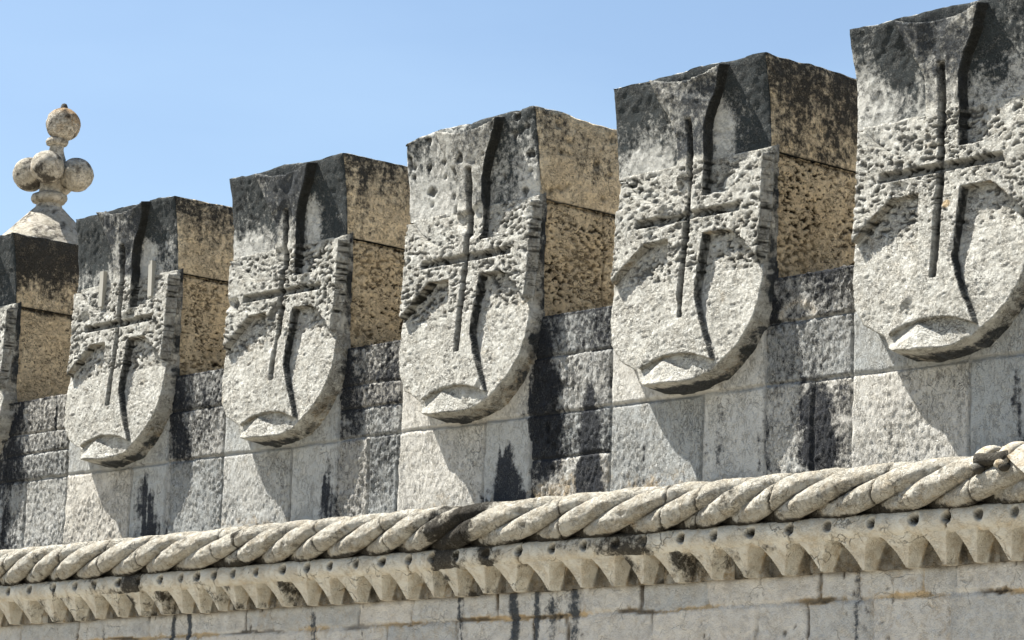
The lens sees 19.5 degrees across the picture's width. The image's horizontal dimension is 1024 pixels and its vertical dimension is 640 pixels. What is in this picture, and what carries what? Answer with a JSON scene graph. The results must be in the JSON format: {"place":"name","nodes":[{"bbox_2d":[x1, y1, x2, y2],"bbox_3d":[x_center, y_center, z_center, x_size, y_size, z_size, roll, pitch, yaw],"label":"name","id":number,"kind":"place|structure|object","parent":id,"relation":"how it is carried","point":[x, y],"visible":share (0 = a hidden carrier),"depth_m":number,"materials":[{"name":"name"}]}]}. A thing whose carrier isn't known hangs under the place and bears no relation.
{"place":"outdoors","nodes":[
{"label":"outdoors","id":0,"kind":"place"},
{"bbox_2d":[0,0,976,234],"label":"sky","id":1,"kind":"structure","parent":0,"point":[169,98],"materials":[{"name":"blue"}]},
{"label":"ground","id":2,"kind":"structure","parent":0,"visible":0},
{"bbox_2d":[3,103,93,243],"bbox_3d":[-4.122,2.003,25.450,1.728,7.933,1.725,11,-13,-41],"label":"ball finial turret","id":3,"kind":"object","parent":2,"relation":"on","point":[53,176],"visible":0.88,"depth_m":25.88,"materials":[{"name":"stone"}]},
{"bbox_2d":[0,549,1023,639],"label":"wall","id":4,"kind":"structure","parent":2,"relation":"on","point":[982,601],"depth_m":14.37,"materials":[{"name":"stone"}]},
{"bbox_2d":[0,265,1023,549],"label":"parapet wall","id":5,"kind":"structure","parent":4,"relation":"on","point":[824,377],"depth_m":15.19,"materials":[{"name":"stone"}]},
{"bbox_2d":[0,232,78,453],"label":"merlon","id":6,"kind":"object","parent":5,"relation":"on","point":[39,279],"visible":0.71,"depth_m":19.18,"materials":[{"name":"stone"}]},
{"bbox_2d":[64,196,233,467],"bbox_3d":[-2.160,0.130,18.290,0.956,1.616,1.091,11,-13,-41],"label":"merlon","id":7,"kind":"object","parent":5,"relation":"on","point":[151,306],"visible":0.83,"depth_m":17.96,"materials":[{"name":"stone"}]},
{"bbox_2d":[222,153,410,447],"bbox_3d":[-1.085,-0.053,17.120,0.960,1.629,1.093,11,-13,-41],"label":"merlon","id":8,"kind":"object","parent":5,"relation":"on","point":[315,278],"visible":0.85,"depth_m":16.80,"materials":[{"name":"stone"}]},
{"bbox_2d":[399,106,620,423],"bbox_3d":[-0.014,-0.225,15.964,0.946,1.626,1.097,11,-13,-41],"label":"merlon","id":9,"kind":"object","parent":5,"relation":"on","point":[509,238],"visible":0.93,"depth_m":15.67,"materials":[{"name":"stone"}]},
{"bbox_2d":[610,52,857,394],"bbox_3d":[1.075,-0.405,14.771,0.958,1.626,1.091,11,-13,-41],"label":"merlon","id":10,"kind":"object","parent":5,"relation":"on","point":[738,180],"visible":0.94,"depth_m":14.49,"materials":[{"name":"stone"}]},
{"bbox_2d":[850,0,1023,362],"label":"merlon","id":11,"kind":"object","parent":5,"relation":"on","point":[937,235],"visible":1,"depth_m":13.36,"materials":[{"name":"stone"}]},
{"bbox_2d":[0,502,1023,626],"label":"scalloped cornice","id":12,"kind":"structure","parent":4,"relation":"attached to","point":[931,537],"depth_m":14.86,"materials":[{"name":"stone"}]},
{"bbox_2d":[0,451,1023,585],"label":"rope moulding","id":13,"kind":"object","parent":12,"relation":"on","point":[949,483],"visible":0.99,"depth_m":14.80,"materials":[{"name":"stone"}]},
{"bbox_2d":[969,441,1023,473],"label":"stone clasp","id":14,"kind":"object","parent":13,"relation":"attached to","point":[990,455],"visible":1,"depth_m":12.73,"materials":[{"name":"stone"}]}
]}

